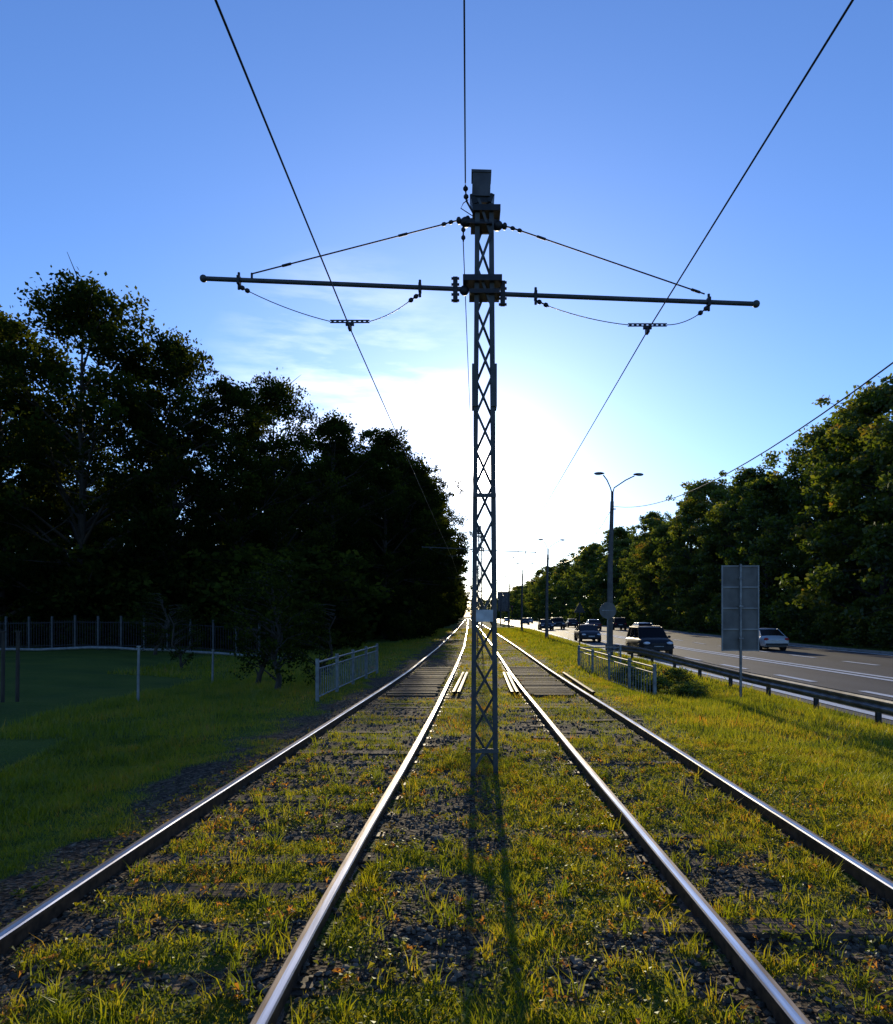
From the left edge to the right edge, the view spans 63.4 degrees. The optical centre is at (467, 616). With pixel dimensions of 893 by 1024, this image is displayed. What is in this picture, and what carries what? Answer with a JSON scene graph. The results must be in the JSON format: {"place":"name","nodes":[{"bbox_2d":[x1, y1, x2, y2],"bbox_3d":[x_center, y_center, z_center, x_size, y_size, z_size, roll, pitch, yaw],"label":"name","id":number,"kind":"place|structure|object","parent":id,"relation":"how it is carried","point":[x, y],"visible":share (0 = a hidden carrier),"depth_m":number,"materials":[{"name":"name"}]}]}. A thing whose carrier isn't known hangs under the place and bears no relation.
{"place":"outdoors","nodes":[
{"label":"outdoors","id":0,"kind":"place"},
{"bbox_2d":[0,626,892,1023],"bbox_3d":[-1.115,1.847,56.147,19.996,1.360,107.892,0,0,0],"label":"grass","id":1,"kind":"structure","parent":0,"point":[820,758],"depth_m":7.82,"materials":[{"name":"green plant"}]},
{"bbox_2d":[0,617,892,1023],"bbox_3d":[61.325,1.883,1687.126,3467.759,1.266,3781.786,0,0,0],"label":"ground","id":2,"kind":"structure","parent":0,"point":[52,679],"depth_m":5.54,"materials":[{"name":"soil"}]},
{"bbox_2d":[0,631,6,702],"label":"wooden stake","id":3,"kind":"object","parent":2,"relation":"on","point":[2,698],"visible":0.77,"depth_m":15.37,"materials":[{"name":"green wood"}]},
{"bbox_2d":[15,631,20,701],"bbox_3d":[-9.638,1.142,15.500,0.104,1.665,0.088,0,0,0],"label":"wooden stake","id":4,"kind":"object","parent":2,"relation":"on","point":[17,680],"visible":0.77,"depth_m":15.47,"materials":[{"name":"brown wood"}]},
{"bbox_2d":[0,409,76,572],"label":"broadleaf tree","id":5,"kind":"object","parent":2,"relation":"on","point":[58,498],"visible":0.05,"depth_m":40.42,"materials":[{"name":"green plant"}]},
{"bbox_2d":[0,304,123,644],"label":"broadleaf tree","id":6,"kind":"object","parent":2,"relation":"on","point":[12,331],"visible":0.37,"depth_m":36.85,"materials":[{"name":"green plant"}]},
{"bbox_2d":[13,429,140,566],"bbox_3d":[-27.326,-5.763,50.088,12.559,15.078,12.719,0,0,-14],"label":"broadleaf tree","id":7,"kind":"object","parent":2,"relation":"on","point":[96,530],"visible":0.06,"depth_m":49.40,"materials":[{"name":"green plant"}]},
{"bbox_2d":[0,253,238,644],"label":"broadleaf tree","id":8,"kind":"object","parent":2,"relation":"on","point":[73,314],"visible":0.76,"depth_m":34.99,"materials":[{"name":"green plant"}]},
{"bbox_2d":[0,615,259,654],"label":"metal fence","id":9,"kind":"object","parent":2,"relation":"on","point":[30,623],"visible":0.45,"depth_m":32.99,"materials":[{"name":"metal"}]},
{"bbox_2d":[137,646,140,700],"bbox_3d":[-7.189,1.330,15.800,0.083,1.365,0.066,0,0,0],"label":"wooden stake","id":10,"kind":"object","parent":2,"relation":"on","point":[138,672],"visible":0.77,"depth_m":15.78,"materials":[{"name":"paint"}]},
{"bbox_2d":[0,646,286,658],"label":"heating pipe","id":11,"kind":"object","parent":2,"relation":"on","point":[97,647],"visible":0.61,"depth_m":31.45,"materials":[{"name":"metal"}]},
{"bbox_2d":[123,592,181,654],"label":"young tree","id":12,"kind":"object","parent":2,"relation":"on","point":[163,607],"visible":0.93,"depth_m":30.27,"materials":[{"name":"green plant"}]},
{"bbox_2d":[86,449,239,552],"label":"broadleaf tree","id":13,"kind":"object","parent":2,"relation":"on","point":[181,492],"visible":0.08,"depth_m":46.12,"materials":[{"name":"green plant"}]},
{"bbox_2d":[66,323,276,645],"bbox_3d":[-15.587,-6.916,38.449,8.489,17.388,10.456,0,0,20],"label":"broadleaf tree","id":14,"kind":"object","parent":2,"relation":"on","point":[168,354],"visible":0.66,"depth_m":37.32,"materials":[{"name":"green plant"}]},
{"bbox_2d":[158,602,209,669],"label":"young tree","id":15,"kind":"object","parent":2,"relation":"on","point":[180,652],"visible":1,"depth_m":24.86,"materials":[{"name":"green plant"}]},
{"bbox_2d":[211,649,214,681],"bbox_3d":[-7.288,1.510,20.700,0.083,1.115,0.066,0,0,0],"label":"wooden stake","id":16,"kind":"object","parent":2,"relation":"on","point":[212,677],"visible":0.77,"depth_m":20.68,"materials":[{"name":"paint"}]},
{"bbox_2d":[139,374,327,578],"bbox_3d":[-13.145,-6.033,41.743,9.188,15.690,9.778,0,0,-40],"label":"broadleaf tree","id":17,"kind":"object","parent":2,"relation":"on","point":[236,532],"visible":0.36,"depth_m":41.34,"materials":[{"name":"green plant"}]},
{"bbox_2d":[0,620,470,1023],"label":"railway track","id":18,"kind":"structure","parent":2,"relation":"on","point":[38,918],"depth_m":5.47,"materials":[{"name":"metal"}]},
{"bbox_2d":[210,569,293,683],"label":"young tree","id":19,"kind":"object","parent":2,"relation":"on","point":[262,663],"visible":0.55,"depth_m":20.01,"materials":[{"name":"green plant"}]},
{"bbox_2d":[207,553,321,689],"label":"young tree","id":20,"kind":"object","parent":2,"relation":"on","point":[278,568],"visible":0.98,"depth_m":18.44,"materials":[{"name":"green plant"}]},
{"bbox_2d":[200,367,363,596],"bbox_3d":[-12.134,-6.986,45.765,10.700,17.663,10.836,0,0,26],"label":"broadleaf tree","id":21,"kind":"object","parent":2,"relation":"on","point":[278,397],"visible":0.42,"depth_m":45.25,"materials":[{"name":"green plant"}]},
{"bbox_2d":[238,452,330,555],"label":"broadleaf tree","id":22,"kind":"object","parent":2,"relation":"on","point":[269,457],"visible":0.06,"depth_m":54.84,"materials":[{"name":"green plant"}]},
{"bbox_2d":[282,600,349,687],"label":"young tree","id":23,"kind":"object","parent":2,"relation":"on","point":[321,624],"visible":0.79,"depth_m":19.35,"materials":[{"name":"green plant"}]},
{"bbox_2d":[280,467,380,586],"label":"broadleaf tree","id":24,"kind":"object","parent":2,"relation":"on","point":[289,534],"depth_m":65.21,"materials":[{"name":"green plant"}]},
{"bbox_2d":[268,407,411,613],"bbox_3d":[-9.765,-6.647,52.734,11.686,17.388,9.488,0,0,-31],"label":"broadleaf tree","id":25,"kind":"object","parent":2,"relation":"on","point":[338,431],"visible":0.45,"depth_m":52.20,"materials":[{"name":"green plant"}]},
{"bbox_2d":[277,442,411,618],"bbox_3d":[-10.461,-6.444,61.638,11.616,16.946,10.915,0,0,-21],"label":"broadleaf tree","id":26,"kind":"object","parent":2,"relation":"on","point":[390,523],"visible":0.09,"depth_m":60.77,"materials":[{"name":"green plant"}]},
{"bbox_2d":[315,643,377,701],"bbox_3d":[-3.135,1.525,19.800,0.070,1.270,7.679,0,0,3],"label":"metal railing","id":27,"kind":"object","parent":2,"relation":"on","point":[337,673],"visible":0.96,"depth_m":18.67,"materials":[{"name":"metal"}]},
{"bbox_2d":[321,449,443,633],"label":"broadleaf tree","id":28,"kind":"object","parent":2,"relation":"on","point":[401,538],"visible":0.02,"depth_m":65.71,"materials":[{"name":"green plant"}]},
{"bbox_2d":[330,424,456,638],"bbox_3d":[-6.239,-6.966,61.294,11.342,18.201,10.658,0,0,7],"label":"broadleaf tree","id":29,"kind":"object","parent":2,"relation":"on","point":[389,442],"visible":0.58,"depth_m":59.92,"materials":[{"name":"green plant"}]},
{"bbox_2d":[357,446,463,610],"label":"broadleaf tree","id":30,"kind":"object","parent":2,"relation":"on","point":[424,595],"visible":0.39,"depth_m":65.45,"materials":[{"name":"green plant"}]},
{"bbox_2d":[368,467,471,632],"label":"broadleaf tree","id":31,"kind":"object","parent":2,"relation":"on","point":[458,561],"visible":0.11,"depth_m":70.91,"materials":[{"name":"green plant"}]},
{"bbox_2d":[381,475,461,623],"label":"broadleaf tree","id":32,"kind":"object","parent":2,"relation":"on","point":[440,598],"visible":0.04,"depth_m":75.96,"materials":[{"name":"green plant"}]},
{"bbox_2d":[0,470,889,623],"bbox_3d":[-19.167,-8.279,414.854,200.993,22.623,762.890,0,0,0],"label":"distant trees","id":33,"kind":"object","parent":2,"relation":"on","point":[578,580],"visible":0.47,"depth_m":183.49,"materials":[{"name":"green plant"}]},
{"bbox_2d":[0,541,892,650],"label":"undergrowth","id":34,"kind":"object","parent":2,"relation":"on","point":[350,626],"visible":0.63,"depth_m":38.55,"materials":[{"name":"green plant"}]},
{"bbox_2d":[422,489,470,619],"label":"broadleaf tree","id":35,"kind":"object","parent":2,"relation":"on","point":[460,536],"visible":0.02,"depth_m":81.66,"materials":[{"name":"green plant"}]},
{"bbox_2d":[438,501,480,617],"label":"broadleaf tree","id":36,"kind":"object","parent":2,"relation":"on","point":[453,595],"visible":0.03,"depth_m":87.40,"materials":[{"name":"green plant"}]},
{"bbox_2d":[448,572,507,583],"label":"overhead line pole","id":37,"kind":"object","parent":2,"relation":"on","point":[477,579],"visible":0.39,"depth_m":75.38,"materials":[{"name":"grey metal"}]},
{"bbox_2d":[422,526,535,647],"bbox_3d":[0.667,-1.582,42.000,6.662,7.324,0.280,0,0,0],"label":"overhead line pole","id":38,"kind":"object","parent":2,"relation":"on","point":[478,570],"visible":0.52,"depth_m":41.92,"materials":[{"name":"grey metal"}]},
{"bbox_2d":[200,169,759,775],"bbox_3d":[0.147,-1.582,8.600,6.662,7.324,0.280,0,0,0],"label":"overhead line pole","id":39,"kind":"object","parent":2,"relation":"on","point":[490,287],"visible":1,"depth_m":8.52,"materials":[{"name":"grey metal"}]},
{"bbox_2d":[214,0,464,597],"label":"overhead wire","id":40,"kind":"object","parent":39,"relation":"attached to","point":[241,63],"visible":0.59,"depth_m":5.64,"materials":[{"name":"black metal"}]},
{"bbox_2d":[463,0,472,597],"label":"feeder cable","id":41,"kind":"object","parent":39,"relation":"attached to","point":[465,177],"visible":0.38,"depth_m":7.69,"materials":[{"name":"black metal"}]},
{"bbox_2d":[484,0,853,597],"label":"overhead wire","id":42,"kind":"object","parent":39,"relation":"attached to","point":[809,69],"visible":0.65,"depth_m":5.58,"materials":[{"name":"black metal"}]},
{"bbox_2d":[386,667,575,696],"bbox_3d":[0.338,1.858,21.455,4.546,0.101,9.100,0,0,0],"label":"timber decking","id":43,"kind":"object","parent":2,"relation":"on","point":[422,684],"visible":0.93,"depth_m":19.64,"materials":[{"name":"grey wood"}]},
{"bbox_2d":[497,592,507,623],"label":"advertising pylon","id":44,"kind":"object","parent":2,"relation":"on","point":[504,604],"visible":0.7,"depth_m":164.90,"materials":[{"name":"metal"}]},
{"bbox_2d":[500,584,507,625],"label":"street lamp","id":45,"kind":"object","parent":2,"relation":"on","point":[500,605],"visible":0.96,"depth_m":141.12,"materials":[{"name":"metal"}]},
{"bbox_2d":[504,576,517,627],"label":"street lamp","id":46,"kind":"object","parent":2,"relation":"on","point":[509,603],"visible":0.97,"depth_m":113.83,"materials":[{"name":"metal"}]},
{"bbox_2d":[452,672,594,695],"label":"guard rails","id":47,"kind":"object","parent":2,"relation":"on","point":[580,684],"visible":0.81,"depth_m":19.05,"materials":[{"name":"metal"}]},
{"bbox_2d":[516,563,533,630],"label":"street lamp","id":48,"kind":"object","parent":2,"relation":"on","point":[522,598],"visible":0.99,"depth_m":86.50,"materials":[{"name":"metal"}]},
{"bbox_2d":[538,539,564,637],"bbox_3d":[6.894,-2.093,59.348,2.258,8.480,0.298,0,0,-7],"label":"street lamp","id":49,"kind":"object","parent":2,"relation":"on","point":[546,602],"visible":0.97,"depth_m":59.21,"materials":[{"name":"metal"}]},
{"bbox_2d":[574,602,585,644],"bbox_3d":[6.200,0.650,39.990,0.660,2.900,0.090,0,0,0],"label":"triangular warning sign","id":50,"kind":"object","parent":2,"relation":"on","point":[579,609],"visible":0.75,"depth_m":39.95,"materials":[{"name":"metal"}]},
{"bbox_2d":[580,645,620,665],"bbox_3d":[4.975,1.700,27.200,1.620,1.220,0.070,0,0,0],"label":"metal railing","id":51,"kind":"object","parent":2,"relation":"on","point":[619,654],"visible":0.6,"depth_m":27.18,"materials":[{"name":"metal"}]},
{"bbox_2d":[600,602,615,657],"bbox_3d":[6.050,0.720,31.180,0.720,2.660,0.100,0,0,0],"label":"round traffic sign","id":52,"kind":"object","parent":2,"relation":"on","point":[607,610],"visible":0.91,"depth_m":31.15,"materials":[{"name":"metal"}]},
{"bbox_2d":[593,537,631,605],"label":"broadleaf tree","id":53,"kind":"object","parent":2,"relation":"on","point":[620,544],"visible":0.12,"depth_m":147.46,"materials":[{"name":"green plant"}]},
{"bbox_2d":[577,645,656,694],"bbox_3d":[4.405,1.750,22.500,0.070,1.320,9.084,0,0,-3],"label":"metal railing","id":54,"kind":"object","parent":2,"relation":"on","point":[654,666],"visible":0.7,"depth_m":21.37,"materials":[{"name":"metal"}]},
{"bbox_2d":[602,547,631,599],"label":"broadleaf tree","id":55,"kind":"object","parent":2,"relation":"on","point":[616,569],"visible":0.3,"depth_m":140.01,"materials":[{"name":"green plant"}]},
{"bbox_2d":[594,472,643,654],"bbox_3d":[6.694,-2.120,32.048,2.258,8.480,0.298,0,0,-7],"label":"street lamp","id":56,"kind":"object","parent":2,"relation":"on","point":[610,586],"visible":0.91,"depth_m":31.91,"materials":[{"name":"metal"}]},
{"bbox_2d":[500,362,892,595],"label":"lamp cable","id":57,"kind":"object","parent":56,"relation":"attached to","point":[890,364],"visible":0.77,"depth_m":15.19,"materials":[{"name":"black metal"}]},
{"bbox_2d":[603,664,643,689],"bbox_3d":[5.235,2.031,23.484,1.797,0.940,1.751,0,0,21],"label":"shrub","id":58,"kind":"object","parent":2,"relation":"on","point":[620,674],"visible":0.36,"depth_m":23.32,"materials":[{"name":"green plant"}]},
{"bbox_2d":[615,541,657,603],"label":"broadleaf tree","id":59,"kind":"object","parent":2,"relation":"on","point":[621,592],"visible":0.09,"depth_m":127.55,"materials":[{"name":"green plant"}]},
{"bbox_2d":[619,511,670,605],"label":"broadleaf tree","id":60,"kind":"object","parent":2,"relation":"on","point":[654,514],"visible":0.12,"depth_m":118.46,"materials":[{"name":"green plant"}]},
{"bbox_2d":[616,515,688,624],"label":"broadleaf tree","id":61,"kind":"object","parent":2,"relation":"on","point":[632,566],"visible":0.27,"depth_m":111.01,"materials":[{"name":"green plant"}]},
{"bbox_2d":[634,673,676,695],"bbox_3d":[5.588,2.174,21.465,1.642,0.881,1.685,0,0,15],"label":"shrub","id":62,"kind":"object","parent":2,"relation":"on","point":[663,682],"visible":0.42,"depth_m":21.34,"materials":[{"name":"green plant"}]},
{"bbox_2d":[619,523,695,627],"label":"broadleaf tree","id":63,"kind":"object","parent":2,"relation":"on","point":[650,548],"visible":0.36,"depth_m":104.58,"materials":[{"name":"green plant"}]},
{"bbox_2d":[660,666,694,683],"bbox_3d":[6.471,1.928,22.494,1.348,0.705,1.314,0,0,-16],"label":"shrub","id":64,"kind":"object","parent":2,"relation":"on","point":[679,674],"visible":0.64,"depth_m":22.40,"materials":[{"name":"green plant"}]},
{"bbox_2d":[660,683,704,699],"bbox_3d":[5.707,2.119,19.228,1.314,0.705,1.348,0,0,9],"label":"shrub","id":65,"kind":"object","parent":2,"relation":"on","point":[683,689],"visible":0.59,"depth_m":19.03,"materials":[{"name":"green plant"}]},
{"bbox_2d":[661,680,708,696],"bbox_3d":[6.071,2.159,20.299,1.348,0.705,1.313,0,0,-5],"label":"shrub","id":66,"kind":"object","parent":2,"relation":"on","point":[689,683],"visible":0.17,"depth_m":20.25,"materials":[{"name":"green plant"}]},
{"bbox_2d":[478,625,892,1023],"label":"railway track","id":67,"kind":"structure","parent":2,"relation":"on","point":[759,980],"depth_m":5.03,"materials":[{"name":"metal"}]},
{"bbox_2d":[655,497,719,603],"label":"broadleaf tree","id":68,"kind":"object","parent":2,"relation":"on","point":[677,544],"visible":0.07,"depth_m":98.21,"materials":[{"name":"green plant"}]},
{"bbox_2d":[643,477,735,618],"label":"broadleaf tree","id":69,"kind":"object","parent":2,"relation":"on","point":[694,508],"visible":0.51,"depth_m":89.59,"materials":[{"name":"green plant"}]},
{"bbox_2d":[513,619,892,654],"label":"kerb","id":70,"kind":"structure","parent":2,"relation":"on","point":[859,650],"depth_m":50.34,"materials":[{"name":"concrete"}]},
{"bbox_2d":[681,488,784,625],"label":"broadleaf tree","id":71,"kind":"object","parent":2,"relation":"on","point":[711,588],"visible":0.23,"depth_m":82.68,"materials":[{"name":"green plant"}]},
{"bbox_2d":[721,564,758,698],"bbox_3d":[6.800,0.525,18.000,0.935,3.650,0.101,0,0,0],"label":"information sign","id":72,"kind":"object","parent":2,"relation":"on","point":[740,608],"visible":0.93,"depth_m":18.04,"materials":[{"name":"metal"}]},
{"bbox_2d":[605,644,892,723],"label":"guardrail","id":73,"kind":"object","parent":2,"relation":"on","point":[878,706],"visible":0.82,"depth_m":18.31,"materials":[{"name":"metal"}]},
{"bbox_2d":[697,462,800,614],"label":"broadleaf tree","id":74,"kind":"object","parent":2,"relation":"on","point":[735,490],"visible":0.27,"depth_m":75.02,"materials":[{"name":"green plant"}]},
{"bbox_2d":[709,475,815,611],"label":"broadleaf tree","id":75,"kind":"object","parent":2,"relation":"on","point":[762,488],"visible":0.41,"depth_m":69.20,"materials":[{"name":"green plant"}]},
{"bbox_2d":[737,422,882,624],"bbox_3d":[32.608,-7.595,65.479,13.504,19.334,14.668,0,0,32],"label":"broadleaf tree","id":76,"kind":"object","parent":2,"relation":"on","point":[793,497],"visible":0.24,"depth_m":64.44,"materials":[{"name":"green plant"}]},
{"bbox_2d":[771,407,892,630],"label":"broadleaf tree","id":77,"kind":"object","parent":2,"relation":"on","point":[801,567],"visible":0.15,"depth_m":58.64,"materials":[{"name":"green plant"}]},
{"bbox_2d":[773,373,892,644],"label":"broadleaf tree","id":78,"kind":"object","parent":2,"relation":"on","point":[842,491],"visible":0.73,"depth_m":51.66,"materials":[{"name":"green plant"}]},
{"bbox_2d":[808,406,892,639],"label":"broadleaf tree","id":79,"kind":"object","parent":2,"relation":"on","point":[882,532],"visible":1,"depth_m":45.80,"materials":[{"name":"green plant"}]},
{"bbox_2d":[0,0,892,616],"label":"sky","id":80,"kind":"structure","parent":0,"point":[137,146],"materials":[{"name":"blue"}]},
{"bbox_2d":[497,619,892,724],"bbox_3d":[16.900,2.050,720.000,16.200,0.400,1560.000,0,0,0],"label":"road","id":81,"kind":"structure","parent":0,"point":[834,659],"depth_m":35.96,"materials":[{"name":"grey asphalt"}]},
{"bbox_2d":[520,618,529,624],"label":"sedan car","id":82,"kind":"object","parent":81,"relation":"on","point":[526,621],"visible":0.73,"depth_m":158.59,"materials":[{"name":"blue paint"}]},
{"bbox_2d":[538,619,553,629],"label":"sedan car","id":83,"kind":"object","parent":81,"relation":"on","point":[541,624],"visible":0.96,"depth_m":96.48,"materials":[{"name":"blue paint"}]},
{"bbox_2d":[551,617,564,628],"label":"estate car","id":84,"kind":"object","parent":81,"relation":"on","point":[558,622],"visible":0.68,"depth_m":102.36,"materials":[{"name":"black paint"}]},
{"bbox_2d":[565,619,578,627],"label":"sedan car","id":85,"kind":"object","parent":81,"relation":"on","point":[572,622],"visible":0.85,"depth_m":118.40,"materials":[{"name":"blue paint"}]},
{"bbox_2d":[574,624,600,641],"bbox_3d":[10.350,1.441,62.510,2.140,1.494,4.580,0,0,0],"label":"sedan car","id":86,"kind":"object","parent":81,"relation":"on","point":[590,631],"visible":0.9,"depth_m":61.41,"materials":[{"name":"blue paint"}]},
{"bbox_2d":[584,619,601,629],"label":"sedan car","id":87,"kind":"object","parent":81,"relation":"on","point":[597,623],"visible":0.47,"depth_m":94.48,"materials":[{"name":"red paint"}]},
{"bbox_2d":[613,617,626,629],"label":"suv car","id":88,"kind":"object","parent":81,"relation":"on","point":[621,623],"visible":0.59,"depth_m":96.03,"materials":[{"name":"black paint"}]},
{"bbox_2d":[629,622,652,626],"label":"estate car","id":89,"kind":"object","parent":81,"relation":"on","point":[642,624],"visible":0.11,"depth_m":70.32,"materials":[{"name":"silver paint"}]},
{"bbox_2d":[626,625,673,656],"bbox_3d":[10.400,1.413,41.475,2.140,1.741,4.550,0,0,0],"label":"suv car","id":90,"kind":"object","parent":81,"relation":"on","point":[653,637],"visible":0.78,"depth_m":40.57,"materials":[{"name":"black paint"}]},
{"bbox_2d":[497,618,892,719],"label":"road markings","id":91,"kind":"object","parent":81,"relation":"on","point":[837,705],"visible":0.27,"depth_m":29.25,"materials":[{"name":"paint"}]},
{"bbox_2d":[759,628,788,649],"bbox_3d":[20.000,1.531,48.990,2.140,1.494,4.580,0,0,0],"label":"sedan car","id":92,"kind":"object","parent":81,"relation":"on","point":[771,637],"visible":0.71,"depth_m":46.94,"materials":[{"name":"silver paint"}]}
]}

